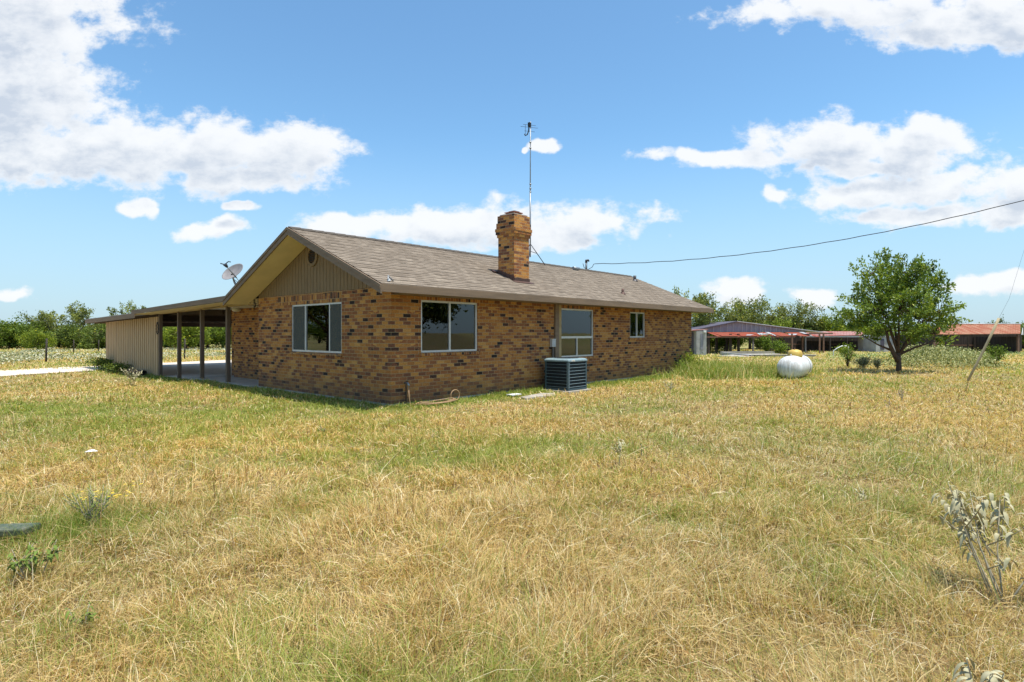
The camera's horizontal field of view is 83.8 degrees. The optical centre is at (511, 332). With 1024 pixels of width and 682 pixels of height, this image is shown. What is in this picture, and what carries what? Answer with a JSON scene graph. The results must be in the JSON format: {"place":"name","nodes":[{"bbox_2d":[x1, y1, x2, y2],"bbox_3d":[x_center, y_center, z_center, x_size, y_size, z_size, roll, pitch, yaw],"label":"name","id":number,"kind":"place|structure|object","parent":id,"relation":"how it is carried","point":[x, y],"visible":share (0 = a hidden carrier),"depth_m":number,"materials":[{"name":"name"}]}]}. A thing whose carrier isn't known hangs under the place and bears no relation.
{"place":"outdoors","nodes":[
{"label":"outdoors","id":0,"kind":"place"},
{"bbox_2d":[0,360,224,378],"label":"driveway","id":1,"kind":"structure","parent":0,"point":[212,368],"depth_m":24.48,"materials":[{"name":"grey concrete"}]},
{"bbox_2d":[190,376,257,387],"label":"patio","id":2,"kind":"structure","parent":0,"point":[244,382],"depth_m":17.70,"materials":[{"name":"concrete"}]},
{"bbox_2d":[0,338,1023,681],"bbox_3d":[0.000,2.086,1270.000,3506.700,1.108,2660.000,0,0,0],"label":"ground","id":3,"kind":"structure","parent":0,"point":[676,518],"depth_m":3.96,"materials":[{"name":"plant"}]},
{"bbox_2d":[0,312,31,348],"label":"tree","id":4,"kind":"object","parent":3,"relation":"on","point":[10,331],"visible":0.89,"depth_m":77.11,"materials":[{"name":"green plant"}]},
{"bbox_2d":[0,523,40,536],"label":"utility lid","id":5,"kind":"object","parent":3,"relation":"on","point":[4,530],"visible":0.87,"depth_m":4.10,"materials":[{"name":"grey concrete"}]},
{"bbox_2d":[3,323,50,348],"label":"tree","id":6,"kind":"object","parent":3,"relation":"on","point":[19,346],"visible":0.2,"depth_m":79.68,"materials":[{"name":"green plant"}]},
{"bbox_2d":[6,539,65,585],"bbox_3d":[-2.921,1.444,3.493,0.181,0.304,0.282,0,0,34],"label":"silverleaf weed","id":7,"kind":"object","parent":3,"relation":"on","point":[13,565],"visible":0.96,"depth_m":3.49,"materials":[{"name":"green plant"}]},
{"bbox_2d":[14,326,57,349],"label":"tree","id":8,"kind":"object","parent":3,"relation":"on","point":[36,337],"visible":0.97,"depth_m":69.63,"materials":[{"name":"green plant"}]},
{"bbox_2d":[17,313,55,347],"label":"tree","id":9,"kind":"object","parent":3,"relation":"on","point":[37,324],"visible":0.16,"depth_m":81.72,"materials":[{"name":"green plant"}]},
{"bbox_2d":[20,310,70,331],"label":"tree","id":10,"kind":"object","parent":3,"relation":"on","point":[49,318],"visible":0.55,"depth_m":83.54,"materials":[{"name":"green plant"}]},
{"bbox_2d":[45,338,47,361],"bbox_3d":[-26.104,1.095,31.999,0.124,1.552,0.106,0,0,-39],"label":"fence post","id":11,"kind":"object","parent":3,"relation":"on","point":[46,345],"visible":0.85,"depth_m":31.97,"materials":[{"name":"brown wood"}]},
{"bbox_2d":[39,322,82,347],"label":"tree","id":12,"kind":"object","parent":3,"relation":"on","point":[58,345],"visible":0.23,"depth_m":79.66,"materials":[{"name":"green plant"}]},
{"bbox_2d":[52,319,96,348],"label":"tree","id":13,"kind":"object","parent":3,"relation":"on","point":[68,341],"visible":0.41,"depth_m":78.82,"materials":[{"name":"green plant"}]},
{"bbox_2d":[63,300,95,346],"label":"tree","id":14,"kind":"object","parent":3,"relation":"on","point":[78,315],"visible":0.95,"depth_m":83.15,"materials":[{"name":"green plant"}]},
{"bbox_2d":[62,602,100,628],"bbox_3d":[-2.220,1.490,2.926,0.172,0.201,0.139,0,0,-10],"label":"silverleaf weed","id":15,"kind":"object","parent":3,"relation":"on","point":[86,615],"visible":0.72,"depth_m":2.93,"materials":[{"name":"green plant"}]},
{"bbox_2d":[69,324,105,348],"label":"tree","id":16,"kind":"object","parent":3,"relation":"on","point":[88,341],"visible":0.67,"depth_m":77.14,"materials":[{"name":"green plant"}]},
{"bbox_2d":[71,355,113,369],"bbox_3d":[-18.167,1.336,25.051,2.101,0.720,1.616,0,0,0],"label":"shrub","id":17,"kind":"object","parent":3,"relation":"on","point":[100,361],"visible":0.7,"depth_m":24.92,"materials":[{"name":"green plant"}]},
{"bbox_2d":[81,319,104,332],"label":"tree","id":18,"kind":"object","parent":3,"relation":"on","point":[95,325],"visible":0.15,"depth_m":82.09,"materials":[{"name":"green plant"}]},
{"bbox_2d":[86,327,105,347],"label":"tree","id":19,"kind":"object","parent":3,"relation":"on","point":[91,328],"visible":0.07,"depth_m":78.08,"materials":[{"name":"green plant"}]},
{"bbox_2d":[62,483,140,530],"bbox_3d":[-3.202,1.399,4.461,0.527,0.402,0.334,0,0,0],"label":"flowering weed","id":20,"kind":"object","parent":3,"relation":"on","point":[91,495],"visible":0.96,"depth_m":4.42,"materials":[{"name":"green plant"}]},
{"bbox_2d":[0,347,224,363],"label":"field weeds","id":21,"kind":"object","parent":3,"relation":"on","point":[21,355],"visible":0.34,"depth_m":36.38,"materials":[{"name":"green plant"}]},
{"bbox_2d":[99,361,131,372],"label":"shrub","id":22,"kind":"object","parent":3,"relation":"on","point":[115,366],"visible":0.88,"depth_m":22.88,"materials":[{"name":"green plant"}]},
{"bbox_2d":[0,476,241,573],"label":"green clump","id":23,"kind":"object","parent":3,"relation":"on","point":[79,519],"visible":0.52,"depth_m":4.30,"materials":[{"name":"green plant"}]},
{"bbox_2d":[106,300,146,315],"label":"tree","id":24,"kind":"object","parent":3,"relation":"on","point":[113,311],"visible":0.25,"depth_m":83.27,"materials":[{"name":"green plant"}]},
{"bbox_2d":[118,368,141,385],"bbox_3d":[-11.156,1.316,16.834,0.398,0.594,0.667,0,0,27],"label":"silverleaf weed","id":25,"kind":"object","parent":3,"relation":"on","point":[138,373],"visible":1,"depth_m":16.82,"materials":[{"name":"plant"}]},
{"bbox_2d":[85,296,258,381],"bbox_3d":[-10.975,0.368,23.613,16.310,2.805,7.652,0,0,42],"label":"carport","id":26,"kind":"object","parent":3,"relation":"on","point":[134,339],"visible":0.56,"depth_m":21.70,"materials":[{"name":"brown wood"}]},
{"bbox_2d":[163,327,183,347],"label":"tree","id":27,"kind":"object","parent":3,"relation":"on","point":[165,345],"visible":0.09,"depth_m":78.82,"materials":[{"name":"green plant"}]},
{"bbox_2d":[163,342,199,346],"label":"tree","id":28,"kind":"object","parent":3,"relation":"on","point":[175,344],"visible":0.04,"depth_m":85.23,"materials":[{"name":"green plant"}]},
{"bbox_2d":[184,339,185,357],"bbox_3d":[-21.784,1.165,37.999,0.124,1.552,0.106,0,0,-39],"label":"fence post","id":29,"kind":"object","parent":3,"relation":"on","point":[184,347],"visible":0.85,"depth_m":37.96,"materials":[{"name":"brown wood"}]},
{"bbox_2d":[163,327,213,349],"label":"tree","id":30,"kind":"object","parent":3,"relation":"on","point":[187,332],"visible":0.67,"depth_m":73.57,"materials":[{"name":"green plant"}]},
{"bbox_2d":[190,328,220,347],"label":"tree","id":31,"kind":"object","parent":3,"relation":"on","point":[207,345],"visible":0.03,"depth_m":79.88,"materials":[{"name":"green plant"}]},
{"bbox_2d":[205,327,224,347],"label":"tree","id":32,"kind":"object","parent":3,"relation":"on","point":[218,334],"visible":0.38,"depth_m":76.58,"materials":[{"name":"green plant"}]},
{"bbox_2d":[93,368,679,410],"bbox_3d":[-5.699,1.480,17.631,26.111,0.371,12.903,0,0,6],"label":"grass strip","id":33,"kind":"object","parent":3,"relation":"on","point":[648,377],"depth_m":14.30,"materials":[{"name":"green plant"}]},
{"bbox_2d":[127,369,146,374],"bbox_3d":[-14.515,1.500,22.055,1.921,0.195,0.200,0,0,42],"label":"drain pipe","id":34,"kind":"object","parent":33,"relation":"on","point":[144,372],"visible":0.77,"depth_m":21.58,"materials":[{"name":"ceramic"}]},
{"bbox_2d":[408,387,459,404],"bbox_3d":[-1.584,1.325,12.285,0.358,0.391,1.360,0,0,42],"label":"garden hose","id":35,"kind":"object","parent":33,"relation":"on","point":[445,401],"visible":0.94,"depth_m":12.24,"materials":[{"name":"rubber"}]},
{"bbox_2d":[404,382,409,403],"bbox_3d":[-2.191,1.327,11.931,0.167,0.647,0.070,0,0,42],"label":"faucet","id":36,"kind":"object","parent":3,"relation":"on","point":[406,383],"visible":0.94,"depth_m":11.94,"materials":[{"name":"metal"}]},
{"bbox_2d":[222,210,713,405],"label":"brick house","id":37,"kind":"structure","parent":3,"relation":"on","point":[369,320],"depth_m":14.27,"materials":[{"name":"brown brick"}]},
{"bbox_2d":[220,261,242,284],"bbox_3d":[-7.596,-1.464,15.499,0.538,0.895,0.622,0,0,-21],"label":"satellite dish","id":38,"kind":"object","parent":37,"relation":"attached to","point":[233,271],"visible":0.93,"depth_m":15.65,"materials":[{"name":"paint"}]},
{"bbox_2d":[232,308,240,311],"bbox_3d":[-8.948,-0.734,18.541,0.270,0.122,0.270,0,0,0],"label":"porch lamp","id":39,"kind":"object","parent":37,"relation":"attached to","point":[236,309],"visible":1,"depth_m":18.44,"materials":[{"name":"white paint"}]},
{"bbox_2d":[289,302,341,356],"bbox_3d":[-4.737,-0.080,13.790,2.433,1.250,0.120,0,0,42],"label":"window","id":40,"kind":"structure","parent":37,"relation":"in","point":[316,328],"depth_m":13.79,"materials":[{"name":"glass"}]},
{"bbox_2d":[419,300,479,355],"bbox_3d":[-1.421,-0.102,12.987,0.145,1.215,1.831,0,0,42],"label":"window","id":41,"kind":"structure","parent":37,"relation":"in","point":[447,327],"depth_m":12.96,"materials":[{"name":"glass"}]},
{"bbox_2d":[521,122,544,264],"bbox_3d":[0.535,-4.782,19.836,0.895,5.056,0.893,0,0,42],"label":"tv antenna","id":42,"kind":"object","parent":37,"relation":"on","point":[525,134],"visible":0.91,"depth_m":19.76,"materials":[{"name":"grey metal"}]},
{"bbox_2d":[550,339,555,357],"bbox_3d":[1.128,0.730,15.697,0.100,1.120,0.170,0,0,42],"label":"electric box","id":43,"kind":"object","parent":37,"relation":"attached to","point":[552,343],"visible":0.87,"depth_m":15.67,"materials":[{"name":"white paint"}]},
{"bbox_2d":[561,308,595,358],"bbox_3d":[1.902,0.040,16.673,0.120,1.460,1.746,0,0,42],"label":"window","id":44,"kind":"structure","parent":37,"relation":"in","point":[576,324],"depth_m":16.70,"materials":[{"name":"glass"}]},
{"bbox_2d":[629,312,646,339],"bbox_3d":[4.214,-0.227,19.251,0.120,0.925,1.120,0,0,42],"label":"window","id":45,"kind":"structure","parent":37,"relation":"in","point":[637,319],"depth_m":19.31,"materials":[{"name":"metal"}]},
{"bbox_2d":[583,200,1023,268],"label":"power line","id":46,"kind":"object","parent":37,"relation":"attached to","point":[812,244],"visible":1,"depth_m":18.96,"materials":[{"name":"black rubber"}]},
{"bbox_2d":[2,321,1023,344],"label":"wood","id":47,"kind":"object","parent":3,"relation":"on","point":[692,325],"visible":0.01,"depth_m":124.44,"materials":[{"name":"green plant"}]},
{"bbox_2d":[521,393,554,399],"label":"stepping slab","id":48,"kind":"structure","parent":3,"relation":"on","point":[541,395],"depth_m":13.54,"materials":[{"name":"concrete"}]},
{"bbox_2d":[543,357,590,393],"bbox_3d":[1.435,1.145,15.133,0.930,0.969,1.010,0,0,42],"label":"air conditioner","id":49,"kind":"object","parent":3,"relation":"on","point":[567,374],"visible":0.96,"depth_m":14.86,"materials":[{"name":"metal"}]},
{"bbox_2d":[610,437,623,464],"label":"silverleaf weed","id":50,"kind":"object","parent":3,"relation":"on","point":[620,446],"visible":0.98,"depth_m":6.49,"materials":[{"name":"plant"}]},
{"bbox_2d":[637,443,646,455],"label":"silverleaf weed","id":51,"kind":"object","parent":3,"relation":"on","point":[641,449],"visible":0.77,"depth_m":6.90,"materials":[{"name":"beige plant"}]},
{"bbox_2d":[662,381,673,391],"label":"silverleaf weed","id":52,"kind":"object","parent":3,"relation":"on","point":[671,386],"visible":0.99,"depth_m":14.62,"materials":[{"name":"beige plant"}]},
{"bbox_2d":[672,285,704,320],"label":"tree","id":53,"kind":"object","parent":3,"relation":"on","point":[695,300],"visible":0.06,"depth_m":59.26,"materials":[{"name":"green plant"}]},
{"bbox_2d":[675,349,702,370],"bbox_3d":[6.593,1.019,21.278,1.616,1.192,1.134,0,0,-17],"label":"shrub","id":54,"kind":"object","parent":3,"relation":"on","point":[688,359],"visible":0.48,"depth_m":21.22,"materials":[{"name":"green plant"}]},
{"bbox_2d":[691,329,707,354],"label":"block hut","id":55,"kind":"object","parent":3,"relation":"on","point":[698,342],"visible":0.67,"depth_m":66.00,"materials":[{"name":"white paint"}]},
{"bbox_2d":[701,334,702,349],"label":"door","id":56,"kind":"structure","parent":55,"relation":"in","point":[701,334],"depth_m":65.94,"materials":[{"name":"grey metal"}]},
{"bbox_2d":[691,292,720,335],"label":"tree","id":57,"kind":"object","parent":3,"relation":"on","point":[704,319],"visible":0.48,"depth_m":78.64,"materials":[{"name":"green plant"}]},
{"bbox_2d":[706,335,721,350],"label":"tree","id":58,"kind":"object","parent":3,"relation":"on","point":[712,343],"visible":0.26,"depth_m":83.23,"materials":[{"name":"green plant"}]},
{"bbox_2d":[712,303,735,321],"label":"tree","id":59,"kind":"object","parent":3,"relation":"on","point":[721,309],"visible":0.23,"depth_m":95.89,"materials":[{"name":"green plant"}]},
{"bbox_2d":[713,317,742,350],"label":"tree","id":60,"kind":"object","parent":3,"relation":"on","point":[722,341],"visible":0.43,"depth_m":80.81,"materials":[{"name":"green plant"}]},
{"bbox_2d":[732,338,751,348],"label":"tree","id":61,"kind":"object","parent":3,"relation":"on","point":[743,339],"visible":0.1,"depth_m":93.77,"materials":[{"name":"green plant"}]},
{"bbox_2d":[646,348,851,380],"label":"tall grass","id":62,"kind":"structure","parent":3,"relation":"on","point":[711,369],"depth_m":19.86,"materials":[{"name":"green plant"}]},
{"bbox_2d":[720,353,779,356],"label":"pool deck","id":63,"kind":"structure","parent":3,"relation":"on","point":[750,354],"depth_m":47.45,"materials":[{"name":"concrete"}]},
{"bbox_2d":[722,294,782,348],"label":"tree","id":64,"kind":"object","parent":3,"relation":"on","point":[751,315],"visible":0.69,"depth_m":90.77,"materials":[{"name":"green plant"}]},
{"bbox_2d":[746,335,763,348],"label":"tree","id":65,"kind":"object","parent":3,"relation":"on","point":[757,344],"visible":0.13,"depth_m":95.11,"materials":[{"name":"green plant"}]},
{"bbox_2d":[691,321,832,353],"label":"open barn","id":66,"kind":"structure","parent":3,"relation":"on","point":[730,330],"depth_m":72.87,"materials":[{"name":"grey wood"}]},
{"bbox_2d":[756,333,774,351],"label":"shrub","id":67,"kind":"object","parent":3,"relation":"on","point":[766,341],"visible":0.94,"depth_m":67.75,"materials":[{"name":"green plant"}]},
{"bbox_2d":[720,352,815,356],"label":"pool","id":68,"kind":"structure","parent":3,"relation":"on","point":[737,353],"depth_m":50.41,"materials":[{"name":"concrete"}]},
{"bbox_2d":[758,315,795,341],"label":"tree","id":69,"kind":"object","parent":3,"relation":"on","point":[786,322],"visible":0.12,"depth_m":86.05,"materials":[{"name":"green plant"}]},
{"bbox_2d":[769,338,790,352],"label":"shrub","id":70,"kind":"object","parent":3,"relation":"on","point":[779,346],"visible":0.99,"depth_m":65.72,"materials":[{"name":"green plant"}]},
{"bbox_2d":[777,348,812,378],"bbox_3d":[9.863,1.118,19.900,0.814,1.181,1.976,0,0,40],"label":"propane tank","id":71,"kind":"object","parent":3,"relation":"on","point":[796,361],"visible":0.91,"depth_m":19.27,"materials":[{"name":"metal"}]},
{"bbox_2d":[762,298,828,330],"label":"tree","id":72,"kind":"object","parent":3,"relation":"on","point":[798,320],"visible":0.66,"depth_m":90.91,"materials":[{"name":"green plant"}]},
{"bbox_2d":[798,320,821,330],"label":"tree","id":73,"kind":"object","parent":3,"relation":"on","point":[811,327],"visible":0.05,"depth_m":90.13,"materials":[{"name":"green plant"}]},
{"bbox_2d":[768,331,871,350],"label":"long shed","id":74,"kind":"structure","parent":3,"relation":"on","point":[834,340],"depth_m":83.00,"materials":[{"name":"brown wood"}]},
{"bbox_2d":[814,310,858,333],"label":"tree","id":75,"kind":"object","parent":3,"relation":"on","point":[828,327],"visible":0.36,"depth_m":88.57,"materials":[{"name":"green plant"}]},
{"bbox_2d":[832,343,850,354],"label":"shrub","id":76,"kind":"object","parent":3,"relation":"on","point":[839,349],"visible":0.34,"depth_m":46.91,"materials":[{"name":"green plant"}]},
{"bbox_2d":[838,338,857,366],"bbox_3d":[15.003,0.928,25.441,0.850,1.352,0.712,0,0,-28],"label":"shrub","id":77,"kind":"object","parent":3,"relation":"on","point":[850,354],"visible":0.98,"depth_m":25.46,"materials":[{"name":"green plant"}]},
{"bbox_2d":[853,488,871,500],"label":"silverleaf weed","id":78,"kind":"object","parent":3,"relation":"on","point":[863,494],"visible":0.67,"depth_m":5.08,"materials":[{"name":"plant"}]},
{"bbox_2d":[850,355,876,367],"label":"shrub","id":79,"kind":"object","parent":3,"relation":"on","point":[863,361],"visible":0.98,"depth_m":24.40,"materials":[{"name":"green plant"}]},
{"bbox_2d":[870,357,882,368],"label":"shrub","id":80,"kind":"object","parent":3,"relation":"on","point":[877,363],"visible":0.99,"depth_m":24.12,"materials":[{"name":"green plant"}]},
{"bbox_2d":[858,336,895,351],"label":"gray shed","id":81,"kind":"structure","parent":3,"relation":"on","point":[869,346],"depth_m":76.53,"materials":[{"name":"grey metal"}]},
{"bbox_2d":[828,247,972,371],"bbox_3d":[15.048,-0.801,22.395,4.848,5.178,3.892,0,0,23],"label":"yard tree","id":82,"kind":"object","parent":3,"relation":"on","point":[898,287],"visible":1,"depth_m":21.98,"materials":[{"name":"green plant"}]},
{"bbox_2d":[825,351,1023,367],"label":"scattered weeds","id":83,"kind":"object","parent":3,"relation":"on","point":[864,355],"visible":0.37,"depth_m":36.57,"materials":[{"name":"green plant"}]},
{"bbox_2d":[935,337,944,346],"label":"tree","id":84,"kind":"object","parent":3,"relation":"on","point":[939,339],"visible":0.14,"depth_m":91.11,"materials":[{"name":"green plant"}]},
{"bbox_2d":[869,343,1023,370],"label":"weed thicket","id":85,"kind":"object","parent":3,"relation":"on","point":[925,351],"visible":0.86,"depth_m":25.10,"materials":[{"name":"green plant"}]},
{"bbox_2d":[900,323,1023,353],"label":"red roof barn","id":86,"kind":"structure","parent":3,"relation":"on","point":[973,336],"depth_m":72.24,"materials":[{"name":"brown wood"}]},
{"bbox_2d":[931,481,1023,604],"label":"silverleaf weed","id":87,"kind":"object","parent":3,"relation":"on","point":[956,504],"visible":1,"depth_m":3.37,"materials":[{"name":"plant"}]},
{"bbox_2d":[951,657,1023,681],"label":"silverleaf weed","id":88,"kind":"object","parent":3,"relation":"on","point":[990,676],"visible":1,"depth_m":2.21,"materials":[{"name":"plant"}]},
{"bbox_2d":[982,353,996,362],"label":"shrub","id":89,"kind":"object","parent":3,"relation":"on","point":[990,356],"visible":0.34,"depth_m":25.89,"materials":[{"name":"green plant"}]},
{"bbox_2d":[967,255,1022,381],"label":"guy wire","id":90,"kind":"object","parent":3,"relation":"on","point":[983,349],"visible":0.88,"depth_m":17.71,"materials":[{"name":"grey metal"}]},
{"bbox_2d":[986,343,1007,364],"bbox_3d":[22.540,0.998,26.528,0.850,1.213,0.774,0,0,31],"label":"shrub","id":91,"kind":"object","parent":3,"relation":"on","point":[999,353],"visible":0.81,"depth_m":26.45,"materials":[{"name":"green plant"}]},
{"bbox_2d":[0,0,1023,332],"label":"sky","id":92,"kind":"structure","parent":0,"point":[147,147],"materials":[{"name":"blue"}]}
]}

